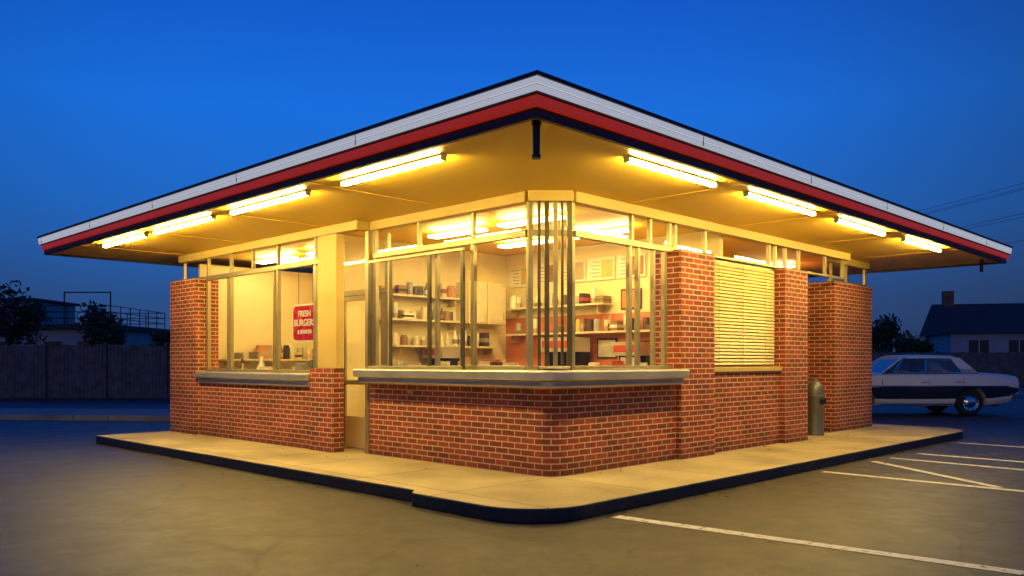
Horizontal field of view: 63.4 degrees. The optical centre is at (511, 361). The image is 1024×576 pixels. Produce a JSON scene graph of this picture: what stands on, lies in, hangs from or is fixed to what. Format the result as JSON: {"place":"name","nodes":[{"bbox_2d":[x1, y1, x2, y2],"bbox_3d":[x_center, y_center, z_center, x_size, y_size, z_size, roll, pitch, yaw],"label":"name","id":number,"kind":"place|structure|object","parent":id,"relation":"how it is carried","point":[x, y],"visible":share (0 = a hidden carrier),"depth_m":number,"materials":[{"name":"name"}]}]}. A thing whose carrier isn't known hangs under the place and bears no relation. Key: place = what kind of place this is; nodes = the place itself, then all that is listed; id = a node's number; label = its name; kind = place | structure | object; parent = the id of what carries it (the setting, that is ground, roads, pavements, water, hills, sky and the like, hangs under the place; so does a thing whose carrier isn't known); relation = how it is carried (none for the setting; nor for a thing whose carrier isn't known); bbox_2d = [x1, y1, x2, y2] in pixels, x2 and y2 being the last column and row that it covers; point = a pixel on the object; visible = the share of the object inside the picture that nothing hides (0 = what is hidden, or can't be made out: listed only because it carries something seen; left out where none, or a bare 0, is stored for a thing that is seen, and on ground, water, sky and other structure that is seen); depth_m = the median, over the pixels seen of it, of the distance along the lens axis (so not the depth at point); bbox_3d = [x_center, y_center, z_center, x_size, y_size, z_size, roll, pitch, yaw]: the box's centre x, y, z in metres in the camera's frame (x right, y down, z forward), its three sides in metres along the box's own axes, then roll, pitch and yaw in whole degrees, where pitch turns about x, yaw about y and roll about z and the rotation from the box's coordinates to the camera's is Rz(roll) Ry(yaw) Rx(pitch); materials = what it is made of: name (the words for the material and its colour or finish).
{"place":"outdoors","nodes":[
{"label":"outdoors","id":0,"kind":"place"},
{"bbox_2d":[0,298,169,386],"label":"background building","id":1,"kind":"structure","parent":0,"point":[68,333],"depth_m":48.97,"materials":[{"name":"paint"}]},
{"bbox_2d":[0,341,91,365],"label":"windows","id":2,"kind":"structure","parent":1,"relation":"attached to","point":[56,343],"depth_m":46.98,"materials":[{"name":"glass"}]},
{"bbox_2d":[23,291,164,328],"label":"roof railing","id":3,"kind":"object","parent":1,"relation":"on","point":[120,313],"visible":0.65,"depth_m":47.90,"materials":[{"name":"black metal"}]},
{"bbox_2d":[0,408,169,420],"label":"sidewalk","id":4,"kind":"structure","parent":0,"point":[63,414],"depth_m":20.70,"materials":[{"name":"concrete"}]},
{"bbox_2d":[239,356,312,369],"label":"supplies","id":5,"kind":"object","parent":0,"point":[298,366],"visible":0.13,"depth_m":13.95,"materials":[{"name":"silver metal"}]},
{"bbox_2d":[0,385,1023,575],"bbox_3d":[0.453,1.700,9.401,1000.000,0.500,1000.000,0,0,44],"label":"asphalt ground","id":6,"kind":"structure","parent":0,"point":[75,500],"depth_m":7.48,"materials":[{"name":"grey asphalt"}]},
{"bbox_2d":[0,280,53,345],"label":"broadleaf tree","id":7,"kind":"object","parent":6,"relation":"on","point":[28,313],"visible":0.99,"depth_m":38.69,"materials":[{"name":"green plant"}]},
{"bbox_2d":[0,342,169,397],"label":"wooden fence","id":8,"kind":"object","parent":6,"relation":"on","point":[121,371],"visible":0.27,"depth_m":33.01,"materials":[{"name":"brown wood"}]},
{"bbox_2d":[74,300,129,352],"bbox_3d":[-18.690,-0.697,38.085,2.295,4.318,2.297,0,0,44],"label":"broadleaf tree","id":9,"kind":"object","parent":6,"relation":"on","point":[100,328],"visible":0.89,"depth_m":37.78,"materials":[{"name":"green plant"}]},
{"bbox_2d":[149,330,169,355],"bbox_3d":[-16.578,-0.035,39.969,1.964,2.992,2.025,0,0,44],"label":"broadleaf tree","id":10,"kind":"object","parent":6,"relation":"on","point":[161,338],"visible":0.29,"depth_m":39.54,"materials":[{"name":"green plant"}]},
{"bbox_2d":[612,515,1023,574],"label":"parking line","id":11,"kind":"object","parent":6,"relation":"on","point":[969,565],"visible":1,"depth_m":6.49,"materials":[{"name":"paint"}]},
{"bbox_2d":[872,339,916,353],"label":"distant trees","id":12,"kind":"object","parent":6,"relation":"on","point":[882,350],"depth_m":84.18,"materials":[{"name":"green plant"}]},
{"bbox_2d":[872,313,920,352],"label":"broadleaf tree","id":13,"kind":"object","parent":6,"relation":"on","point":[883,332],"visible":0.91,"depth_m":55.32,"materials":[{"name":"green plant"}]},
{"bbox_2d":[894,335,939,371],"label":"broadleaf tree","id":14,"kind":"object","parent":6,"relation":"on","point":[924,347],"visible":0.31,"depth_m":57.67,"materials":[{"name":"green plant"}]},
{"bbox_2d":[823,471,1023,491],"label":"parking line","id":15,"kind":"object","parent":6,"relation":"on","point":[926,481],"visible":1,"depth_m":10.01,"materials":[{"name":"paint"}]},
{"bbox_2d":[871,461,999,487],"bbox_3d":[5.408,1.442,10.755,0.110,0.001,2.524,0,0,-8],"label":"parking line","id":16,"kind":"object","parent":6,"relation":"on","point":[938,474],"visible":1,"depth_m":10.60,"materials":[{"name":"paint"}]},
{"bbox_2d":[872,355,1023,415],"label":"parked car","id":17,"kind":"object","parent":6,"relation":"on","point":[967,390],"visible":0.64,"depth_m":22.16,"materials":[{"name":"beige paint"}]},
{"bbox_2d":[872,352,1023,385],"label":"wooden fence","id":18,"kind":"object","parent":6,"relation":"on","point":[1010,363],"visible":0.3,"depth_m":50.01,"materials":[{"name":"brown wood"}]},
{"bbox_2d":[893,458,1023,469],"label":"parking line","id":19,"kind":"object","parent":6,"relation":"on","point":[959,464],"visible":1,"depth_m":11.66,"materials":[{"name":"paint"}]},
{"bbox_2d":[918,453,1022,461],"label":"parking line","id":20,"kind":"object","parent":6,"relation":"on","point":[972,457],"visible":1,"depth_m":12.51,"materials":[{"name":"paint"}]},
{"bbox_2d":[959,442,1023,447],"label":"parking line","id":21,"kind":"object","parent":6,"relation":"on","point":[994,445],"visible":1,"depth_m":14.30,"materials":[{"name":"paint"}]},
{"bbox_3d":[25.003,-3.250,17.502,0.365,9.400,2.400,0,0,44],"label":"utility pole","id":22,"kind":"object","parent":6,"relation":"on","visible":0},
{"bbox_2d":[920,183,1023,243],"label":"power lines","id":23,"kind":"object","parent":22,"relation":"attached to","point":[977,201],"visible":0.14,"depth_m":35.84,"materials":[{"name":"black metal"}]},
{"bbox_2d":[0,0,1023,351],"label":"sky","id":24,"kind":"structure","parent":0,"point":[106,106],"materials":[{"name":"blue"}]},
{"bbox_2d":[96,424,962,523],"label":"sidewalk","id":25,"kind":"structure","parent":0,"point":[493,495],"depth_m":9.98,"materials":[{"name":"concrete"}]},
{"bbox_2d":[37,70,1012,476],"bbox_3d":[0.634,-0.671,15.821,12.410,3.958,13.960,0,0,44],"label":"drive in restaurant","id":26,"kind":"object","parent":25,"relation":"on","point":[753,332],"visible":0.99,"depth_m":11.48,"materials":[{"name":"red brick"}]},
{"bbox_2d":[218,345,312,366],"bbox_3d":[-4.769,-0.150,16.596,0.325,0.500,2.200,0,0,44],"label":"shelf","id":27,"kind":"object","parent":26,"relation":"attached to","point":[288,353],"depth_m":16.53,"materials":[{"name":"wood"}]},
{"bbox_2d":[293,303,312,341],"bbox_3d":[-3.201,-0.930,12.845,0.720,1.240,0.036,0,0,44],"label":"window sign","id":28,"kind":"object","parent":26,"relation":"attached to","point":[302,322],"visible":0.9,"depth_m":12.86,"materials":[{"name":"red paper"}]},
{"bbox_2d":[344,233,390,448],"bbox_3d":[-2.242,-0.276,12.424,1.240,3.168,0.120,0,0,44],"label":"entrance door","id":29,"kind":"structure","parent":26,"relation":"in","point":[354,426],"depth_m":12.49,"materials":[{"name":"metal"}]},
{"bbox_2d":[379,282,459,306],"bbox_3d":[-1.530,-1.146,13.912,0.257,0.392,1.714,0,0,44],"label":"wall shelf","id":30,"kind":"object","parent":26,"relation":"attached to","point":[449,292],"depth_m":13.90,"materials":[{"name":"wood"}]},
{"bbox_2d":[379,302,459,329],"bbox_3d":[-1.516,-0.758,13.909,0.275,0.416,1.700,0,0,44],"label":"wall shelf","id":31,"kind":"object","parent":26,"relation":"attached to","point":[403,315],"depth_m":13.87,"materials":[{"name":"wood"}]},
{"bbox_2d":[392,330,500,354],"bbox_3d":[-1.132,-0.328,14.303,0.275,0.417,2.400,0,0,44],"label":"wall shelf","id":32,"kind":"object","parent":26,"relation":"attached to","point":[482,340],"depth_m":14.24,"materials":[{"name":"wood"}]},
{"bbox_2d":[456,281,504,324],"bbox_3d":[-0.539,-1.035,14.842,0.370,0.730,0.900,0,0,44],"label":"wall cupboard","id":33,"kind":"object","parent":26,"relation":"attached to","point":[490,303],"depth_m":14.70,"materials":[{"name":"beige paint"}]},
{"bbox_2d":[396,357,646,365],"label":"counter supplies","id":34,"kind":"object","parent":26,"relation":"attached to","point":[622,362],"visible":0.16,"depth_m":10.61,"materials":[{"name":"white wood"}]},
{"bbox_2d":[183,201,867,372],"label":"window frames","id":35,"kind":"structure","parent":26,"relation":"in","point":[671,230],"depth_m":10.74,"materials":[{"name":"metal"}]},
{"bbox_2d":[505,288,611,316],"bbox_3d":[0.754,-1.030,14.505,2.300,0.419,0.284,0,0,44],"label":"shelf","id":36,"kind":"object","parent":26,"relation":"attached to","point":[583,300],"depth_m":14.05,"materials":[{"name":"wood"}]},
{"bbox_2d":[502,314,649,342],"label":"supplies","id":37,"kind":"object","parent":26,"relation":"attached to","point":[586,326],"depth_m":13.83,"materials":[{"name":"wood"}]},
{"bbox_2d":[510,251,657,287],"bbox_3d":[1.279,-1.560,14.156,3.660,0.380,0.038,0,0,44],"label":"menu board","id":38,"kind":"object","parent":26,"relation":"attached to","point":[601,268],"visible":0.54,"depth_m":14.07,"materials":[{"name":"white plastic"}]},
{"bbox_2d":[597,288,649,358],"bbox_3d":[1.659,-0.580,13.800,2.420,1.220,0.018,0,0,44],"label":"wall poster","id":39,"kind":"object","parent":26,"relation":"attached to","point":[603,348],"depth_m":13.82,"materials":[{"name":"brown paper"}]},
{"bbox_2d":[808,379,825,435],"bbox_3d":[5.395,0.809,14.778,0.330,0.998,0.330,0,0,44],"label":"trash can","id":40,"kind":"object","parent":25,"relation":"on","point":[816,400],"visible":0.79,"depth_m":14.65,"materials":[{"name":"grey metal"}]},
{"bbox_2d":[919,291,1023,352],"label":"gable house","id":41,"kind":"structure","parent":0,"point":[949,325],"depth_m":61.29,"materials":[{"name":"paint"}]},
{"bbox_2d":[969,340,1023,352],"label":"windows","id":42,"kind":"structure","parent":41,"relation":"in","point":[975,346],"depth_m":60.04,"materials":[{"name":"black glass"}]},
{"bbox_3d":[0.304,0.850,12.932,4.245,0.900,3.145,0,0,44],"label":"kitchen counter","id":43,"kind":"object","parent":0,"visible":0},
{"bbox_2d":[422,346,459,365],"bbox_3d":[-1.194,0.073,13.941,0.500,0.650,0.404,0,0,44],"label":"coffee machine","id":44,"kind":"object","parent":43,"relation":"on","point":[451,354],"visible":0.23,"depth_m":13.79,"materials":[{"name":"silver metal"}]},
{"bbox_2d":[440,360,599,365],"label":"kitchen goods","id":45,"kind":"object","parent":43,"relation":"on","point":[594,364],"visible":0.02,"depth_m":13.41,"materials":[{"name":"grey metal"}]},
{"bbox_2d":[541,337,589,365],"bbox_3d":[0.878,-0.002,13.917,0.700,0.800,0.504,0,0,44],"label":"soda fountain","id":46,"kind":"object","parent":43,"relation":"on","point":[582,351],"visible":0.49,"depth_m":13.77,"materials":[{"name":"silver metal"}]},
{"bbox_2d":[611,342,649,364],"bbox_3d":[1.876,0.048,12.935,0.500,0.700,0.454,0,0,44],"label":"coffee machine","id":47,"kind":"object","parent":43,"relation":"on","point":[618,349],"visible":0.23,"depth_m":12.80,"materials":[{"name":"silver metal"}]}
]}

